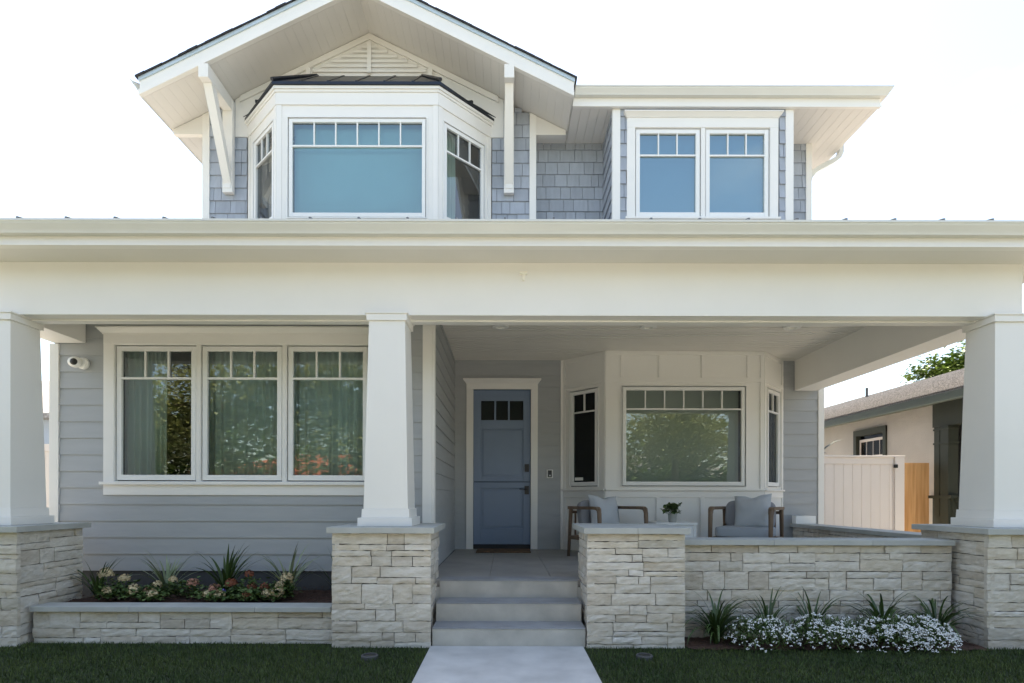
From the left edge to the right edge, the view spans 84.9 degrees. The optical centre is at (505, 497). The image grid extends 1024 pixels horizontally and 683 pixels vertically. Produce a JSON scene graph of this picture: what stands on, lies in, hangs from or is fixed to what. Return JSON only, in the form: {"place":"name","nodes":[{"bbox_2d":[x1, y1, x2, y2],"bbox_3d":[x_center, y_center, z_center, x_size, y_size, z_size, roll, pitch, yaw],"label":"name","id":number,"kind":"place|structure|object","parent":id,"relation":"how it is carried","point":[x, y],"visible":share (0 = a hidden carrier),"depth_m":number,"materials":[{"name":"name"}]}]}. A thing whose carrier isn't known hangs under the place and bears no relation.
{"place":"outdoors","nodes":[
{"label":"outdoors","id":0,"kind":"place"},
{"bbox_2d":[66,589,331,602],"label":"planter soil","id":1,"kind":"structure","parent":0,"point":[322,594],"depth_m":5.42,"materials":[{"name":"brown soil"}]},
{"bbox_2d":[61,557,122,598],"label":"strap leaf plant","id":2,"kind":"object","parent":1,"relation":"on","point":[96,584],"visible":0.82,"depth_m":5.47,"materials":[{"name":"green plant"}]},
{"bbox_2d":[88,567,147,599],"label":"flowering plant","id":3,"kind":"object","parent":1,"relation":"on","point":[109,591],"visible":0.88,"depth_m":5.41,"materials":[{"name":"green plant"}]},
{"bbox_2d":[125,574,187,601],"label":"flowering plant","id":4,"kind":"object","parent":1,"relation":"on","point":[151,591],"visible":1,"depth_m":5.37,"materials":[{"name":"green plant"}]},
{"bbox_2d":[127,545,212,595],"bbox_3d":[-3.408,0.722,5.605,0.755,0.541,0.852,0,0,0],"label":"strap leaf plant","id":5,"kind":"object","parent":1,"relation":"on","point":[169,573],"visible":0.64,"depth_m":5.66,"materials":[{"name":"green plant"}]},
{"bbox_2d":[174,576,218,599],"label":"flowering plant","id":6,"kind":"object","parent":1,"relation":"on","point":[195,591],"visible":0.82,"depth_m":5.41,"materials":[{"name":"green plant"}]},
{"bbox_2d":[192,545,267,589],"bbox_3d":[-2.821,0.703,5.577,0.772,0.582,0.821,0,0,29],"label":"strap leaf plant","id":7,"kind":"object","parent":1,"relation":"on","point":[229,568],"visible":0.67,"depth_m":5.57,"materials":[{"name":"green plant"}]},
{"bbox_2d":[201,570,269,601],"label":"flowering plant","id":8,"kind":"object","parent":1,"relation":"on","point":[247,593],"visible":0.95,"depth_m":5.34,"materials":[{"name":"green plant"}]},
{"bbox_2d":[252,572,303,601],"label":"flowering plant","id":9,"kind":"object","parent":1,"relation":"on","point":[278,592],"visible":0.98,"depth_m":5.37,"materials":[{"name":"green plant"}]},
{"bbox_2d":[249,541,327,596],"bbox_3d":[-2.157,0.709,5.576,0.824,0.571,0.735,0,0,-33],"label":"strap leaf plant","id":10,"kind":"object","parent":1,"relation":"on","point":[298,573],"visible":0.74,"depth_m":5.59,"materials":[{"name":"green plant"}]},
{"bbox_2d":[311,551,332,585],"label":"strap leaf plant","id":11,"kind":"object","parent":1,"relation":"on","point":[326,575],"visible":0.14,"depth_m":5.60,"materials":[{"name":"green plant"}]},
{"bbox_2d":[412,646,601,682],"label":"garden path","id":12,"kind":"structure","parent":0,"point":[506,664],"depth_m":4.27,"materials":[{"name":"concrete"}]},
{"bbox_2d":[0,640,1023,682],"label":"lawn","id":13,"kind":"structure","parent":0,"point":[585,647],"depth_m":4.31,"materials":[{"name":"green plant"}]},
{"bbox_2d":[361,652,377,660],"bbox_3d":[-1.092,1.270,4.484,0.136,0.034,0.136,0,0,0],"label":"well light","id":14,"kind":"object","parent":13,"relation":"on","point":[364,656],"visible":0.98,"depth_m":4.45,"materials":[{"name":"metal"}]},
{"bbox_2d":[636,653,652,660],"bbox_3d":[1.112,1.276,4.501,0.136,0.034,0.136,0,0,0],"label":"well light","id":15,"kind":"object","parent":13,"relation":"on","point":[644,657],"visible":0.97,"depth_m":4.46,"materials":[{"name":"metal"}]},
{"bbox_2d":[684,636,991,650],"bbox_3d":[2.837,1.280,4.945,2.560,0.031,0.410,0,0,0],"label":"soil bed","id":16,"kind":"object","parent":13,"relation":"on","point":[697,644],"visible":0.52,"depth_m":4.87,"materials":[{"name":"brown soil"}]},
{"bbox_2d":[69,585,980,647],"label":"bark chips","id":17,"kind":"object","parent":16,"relation":"on","point":[331,598],"visible":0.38,"depth_m":5.19,"materials":[{"name":"brown wood"}]},
{"bbox_2d":[683,588,756,646],"bbox_3d":[1.888,1.043,4.934,0.830,0.482,0.856,0,0,0],"label":"strap leaf plant","id":18,"kind":"object","parent":16,"relation":"on","point":[716,625],"visible":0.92,"depth_m":4.90,"materials":[{"name":"green plant"}]},
{"bbox_2d":[726,586,792,641],"bbox_3d":[2.327,1.027,4.977,0.618,0.516,0.764,0,0,44],"label":"strap leaf plant","id":19,"kind":"object","parent":16,"relation":"on","point":[771,607],"visible":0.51,"depth_m":4.98,"materials":[{"name":"green plant"}]},
{"bbox_2d":[721,614,801,652],"bbox_3d":[2.188,1.138,4.829,0.659,0.314,0.557,0,0,0],"label":"white alyssum","id":20,"kind":"object","parent":16,"relation":"on","point":[765,629],"visible":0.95,"depth_m":4.75,"materials":[{"name":"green plant"}]},
{"bbox_2d":[775,588,844,641],"bbox_3d":[2.685,1.027,5.020,0.565,0.517,0.697,0,0,39],"label":"strap leaf plant","id":21,"kind":"object","parent":16,"relation":"on","point":[815,611],"visible":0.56,"depth_m":5.01,"materials":[{"name":"green plant"}]},
{"bbox_2d":[775,611,874,651],"bbox_3d":[2.740,1.136,4.828,0.824,0.312,0.536,0,0,0],"label":"white alyssum","id":22,"kind":"object","parent":16,"relation":"on","point":[826,629],"visible":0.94,"depth_m":4.74,"materials":[{"name":"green plant"}]},
{"bbox_2d":[838,613,932,653],"bbox_3d":[3.271,1.141,4.815,0.738,0.319,0.551,0,0,0],"label":"white alyssum","id":23,"kind":"object","parent":16,"relation":"on","point":[891,632],"visible":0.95,"depth_m":4.73,"materials":[{"name":"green plant"}]},
{"bbox_2d":[840,588,942,641],"bbox_3d":[3.385,1.029,4.953,0.801,0.517,0.610,0,0,0],"label":"strap leaf plant","id":24,"kind":"object","parent":16,"relation":"on","point":[875,612],"visible":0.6,"depth_m":4.92,"materials":[{"name":"green plant"}]},
{"bbox_2d":[882,614,962,655],"bbox_3d":[3.568,1.145,4.822,0.613,0.302,0.546,0,0,0],"label":"white alyssum","id":25,"kind":"object","parent":16,"relation":"on","point":[934,633],"visible":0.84,"depth_m":4.71,"materials":[{"name":"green plant"}]},
{"bbox_2d":[884,592,990,641],"bbox_3d":[3.797,1.049,4.987,0.708,0.480,0.847,0,0,-36],"label":"strap leaf plant","id":26,"kind":"object","parent":16,"relation":"on","point":[947,618],"visible":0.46,"depth_m":4.92,"materials":[{"name":"green plant"}]},
{"bbox_2d":[0,0,1023,407],"label":"sky","id":27,"kind":"structure","parent":0,"point":[78,139],"materials":[{"name":"white"}]},
{"label":"ground","id":28,"kind":"structure","parent":0,"visible":0},
{"bbox_2d":[42,381,48,443],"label":"neighbour house","id":29,"kind":"structure","parent":28,"relation":"on","point":[45,389],"depth_m":17.50,"materials":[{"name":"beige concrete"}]},
{"bbox_2d":[29,602,332,643],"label":"planter wall","id":30,"kind":"structure","parent":28,"relation":"on","point":[162,622],"depth_m":4.94,"materials":[{"name":"stone"}]},
{"bbox_2d":[0,0,1023,648],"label":"house","id":31,"kind":"structure","parent":28,"relation":"on","point":[288,340],"depth_m":6.02,"materials":[{"name":"grey"}]},
{"bbox_2d":[67,356,89,368],"bbox_3d":[-4.553,-1.440,5.945,0.183,0.125,0.131,0,0,0],"label":"security camera","id":32,"kind":"object","parent":31,"relation":"attached to","point":[78,362],"visible":1,"depth_m":5.93,"materials":[{"name":"white plastic"}]},
{"bbox_2d":[114,344,196,481],"bbox_3d":[-3.760,-0.897,6.102,0.885,1.544,0.188,0,0,0],"label":"window","id":33,"kind":"structure","parent":31,"relation":"in","point":[142,372],"depth_m":6.14,"materials":[{"name":"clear glass"}]},
{"bbox_2d":[200,344,282,481],"bbox_3d":[-2.836,-0.894,6.101,0.890,1.544,0.186,0,0,0],"label":"window","id":34,"kind":"structure","parent":31,"relation":"in","point":[241,386],"depth_m":6.15,"materials":[{"name":"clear glass"}]},
{"bbox_2d":[253,119,273,218],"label":"window","id":35,"kind":"structure","parent":31,"relation":"in","point":[264,137],"depth_m":8.29,"materials":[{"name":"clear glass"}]},
{"bbox_2d":[286,345,367,481],"bbox_3d":[-1.914,-0.892,6.101,0.890,1.544,0.186,0,0,0],"label":"window","id":36,"kind":"structure","parent":31,"relation":"in","point":[326,385],"depth_m":6.15,"materials":[{"name":"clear glass"}]},
{"bbox_2d":[286,116,426,218],"bbox_3d":[-2.070,-4.590,7.846,1.948,1.410,0.157,0,0,0],"label":"window","id":37,"kind":"structure","parent":31,"relation":"in","point":[347,167],"depth_m":7.92,"materials":[{"name":"blue glass"}]},
{"bbox_2d":[443,119,485,218],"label":"window","id":38,"kind":"structure","parent":31,"relation":"in","point":[450,131],"depth_m":8.12,"materials":[{"name":"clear glass"}]},
{"bbox_2d":[492,325,508,329],"bbox_3d":[-0.069,-2.093,6.830,0.208,0.033,0.208,0,0,0],"label":"recessed light","id":39,"kind":"object","parent":31,"relation":"attached to","point":[500,327],"visible":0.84,"depth_m":6.83,"materials":[{"name":"white plastic"}]},
{"bbox_2d":[473,390,530,543],"bbox_3d":[-0.061,-0.473,8.620,0.875,2.376,0.110,0,0,0],"label":"door","id":40,"kind":"structure","parent":31,"relation":"in","point":[501,447],"depth_m":8.63,"materials":[{"name":"blue paint"}]},
{"bbox_2d":[476,548,530,552],"bbox_3d":[-0.037,0.776,8.245,0.790,0.018,0.510,0,0,0],"label":"doormat","id":41,"kind":"object","parent":31,"relation":"on","point":[479,550],"visible":1,"depth_m":8.04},
{"bbox_2d":[520,271,526,280],"bbox_3d":[0.159,-2.013,5.085,0.068,0.081,0.030,0,0,0],"label":"hook","id":42,"kind":"object","parent":31,"relation":"attached to","point":[523,273],"visible":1,"depth_m":5.07,"materials":[{"name":"white metal"}]},
{"bbox_2d":[547,470,552,477],"bbox_3d":[0.670,-0.371,8.560,0.096,0.130,0.040,0,0,0],"label":"doorbell","id":43,"kind":"object","parent":31,"relation":"attached to","point":[549,473],"visible":1,"depth_m":8.55,"materials":[{"name":"white plastic"}]},
{"bbox_2d":[569,387,598,486],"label":"window","id":44,"kind":"structure","parent":31,"relation":"in","point":[572,394],"depth_m":8.40,"materials":[{"name":"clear glass"}]},
{"bbox_2d":[567,500,647,555],"bbox_3d":[1.335,0.408,7.400,0.786,0.764,0.798,0,0,-25],"label":"armchair","id":45,"kind":"object","parent":31,"relation":"on","point":[583,508],"visible":0.26,"depth_m":7.43,"materials":[{"name":"brown wood"}]},
{"bbox_2d":[588,494,618,522],"bbox_3d":[1.301,0.188,7.426,0.460,0.460,0.180,3,-16,-27],"label":"pillow","id":46,"kind":"object","parent":45,"relation":"on","point":[609,508],"visible":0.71,"depth_m":7.35,"materials":[{"name":"grey fabric"}]},
{"bbox_2d":[640,325,656,329],"bbox_3d":[1.736,-2.089,6.830,0.208,0.033,0.208,0,0,0],"label":"recessed light","id":47,"kind":"object","parent":31,"relation":"attached to","point":[647,327],"visible":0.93,"depth_m":6.82,"materials":[{"name":"white plastic"}]},
{"bbox_2d":[635,128,700,215],"bbox_3d":[2.316,-4.647,8.076,0.948,1.285,0.157,0,0,0],"label":"window","id":48,"kind":"structure","parent":31,"relation":"in","point":[664,165],"depth_m":8.15,"materials":[{"name":"clear glass"}]},
{"bbox_2d":[648,521,697,536],"bbox_3d":[2.199,0.554,7.450,0.540,0.472,0.500,0,0,0],"label":"side table","id":49,"kind":"object","parent":31,"relation":"on","point":[691,525],"visible":0.29,"depth_m":7.21,"materials":[{"name":"white plastic"}]},
{"bbox_2d":[659,502,681,521],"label":"potted plant","id":50,"kind":"object","parent":49,"relation":"on","point":[672,508],"visible":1,"depth_m":7.32,"materials":[{"name":"green plant"}]},
{"bbox_2d":[621,385,746,486],"bbox_3d":[2.548,-0.885,8.086,1.785,1.449,0.157,0,0,0],"label":"window","id":51,"kind":"structure","parent":31,"relation":"in","point":[672,435],"depth_m":8.16,"materials":[{"name":"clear glass"}]},
{"bbox_2d":[705,128,769,215],"bbox_3d":[3.307,-4.645,8.076,0.932,1.285,0.157,0,0,0],"label":"window","id":52,"kind":"structure","parent":31,"relation":"in","point":[733,156],"depth_m":8.15,"materials":[{"name":"clear glass"}]},
{"bbox_2d":[708,501,784,537],"bbox_3d":[3.142,0.412,7.318,0.786,0.764,0.798,0,0,36],"label":"armchair","id":53,"kind":"object","parent":31,"relation":"on","point":[728,528],"visible":0.64,"depth_m":7.19,"materials":[{"name":"brown wood"}]},
{"bbox_2d":[734,493,771,526],"bbox_3d":[3.210,0.182,7.291,0.470,0.470,0.180,-5,-19,39],"label":"pillow","id":54,"kind":"object","parent":53,"relation":"on","point":[751,511],"visible":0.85,"depth_m":7.22,"materials":[{"name":"grey fabric"}]},
{"bbox_2d":[766,387,780,487],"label":"window","id":55,"kind":"structure","parent":31,"relation":"in","point":[775,395],"depth_m":8.46,"materials":[{"name":"clear glass"}]},
{"bbox_2d":[783,326,801,330],"bbox_3d":[3.493,-2.085,6.830,0.208,0.033,0.208,0,0,0],"label":"recessed light","id":56,"kind":"object","parent":31,"relation":"attached to","point":[788,328],"visible":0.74,"depth_m":6.84,"materials":[{"name":"white plastic"}]},
{"bbox_2d":[790,523,920,537],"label":"garden wall","id":57,"kind":"structure","parent":31,"relation":"on","point":[815,531],"depth_m":7.31,"materials":[{"name":"stone"}]},
{"bbox_2d":[792,516,815,523],"bbox_3d":[4.499,0.327,8.460,0.300,0.120,0.120,0,0,0],"label":"box","id":58,"kind":"object","parent":57,"relation":"on","point":[803,519],"visible":1,"depth_m":8.40,"materials":[{"name":"white plastic"}]},
{"bbox_2d":[683,537,954,638],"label":"garden wall","id":59,"kind":"structure","parent":28,"relation":"on","point":[889,570],"depth_m":5.15,"materials":[{"name":"stone"}]},
{"bbox_2d":[824,368,963,523],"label":"neighbour house","id":60,"kind":"structure","parent":28,"relation":"on","point":[920,421],"depth_m":10.15,"materials":[{"name":"beige paint"}]},
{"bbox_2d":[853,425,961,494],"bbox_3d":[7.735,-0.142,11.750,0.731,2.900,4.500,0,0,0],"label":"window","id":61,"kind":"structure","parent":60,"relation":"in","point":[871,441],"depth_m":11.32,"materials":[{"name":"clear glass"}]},
{"bbox_2d":[898,342,964,384],"bbox_3d":[15.979,-2.077,20.029,3.517,6.810,3.273,0,0,0],"label":"tree","id":62,"kind":"object","parent":28,"relation":"on","point":[953,362],"visible":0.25,"depth_m":19.99,"materials":[{"name":"green plant"}]},
{"bbox_2d":[944,340,965,358],"bbox_3d":[18.733,-2.790,21.080,4.470,8.249,4.285,0,0,38],"label":"tree","id":63,"kind":"object","parent":28,"relation":"on","point":[963,344],"depth_m":21.59,"materials":[{"name":"green plant"}]},
{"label":"side yard","id":64,"kind":"structure","parent":0,"visible":0},
{"bbox_2d":[824,455,904,530],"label":"gate","id":65,"kind":"structure","parent":64,"relation":"on","point":[864,491],"depth_m":9.19,"materials":[{"name":"white plastic"}]},
{"bbox_2d":[904,463,928,531],"bbox_3d":[7.144,0.333,9.769,0.430,1.887,0.062,0,0,0],"label":"wooden fence","id":66,"kind":"object","parent":64,"relation":"on","point":[916,493],"visible":0.43,"depth_m":9.74,"materials":[{"name":"brown wood"}]},
{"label":"side path","id":67,"kind":"structure","parent":0,"visible":0},
{"bbox_2d":[44,444,48,506],"bbox_3d":[-6.202,0.276,7.000,2.697,1.900,0.060,0,0,0],"label":"fence","id":68,"kind":"object","parent":67,"relation":"on","point":[46,448],"visible":0.04,"depth_m":6.99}
]}

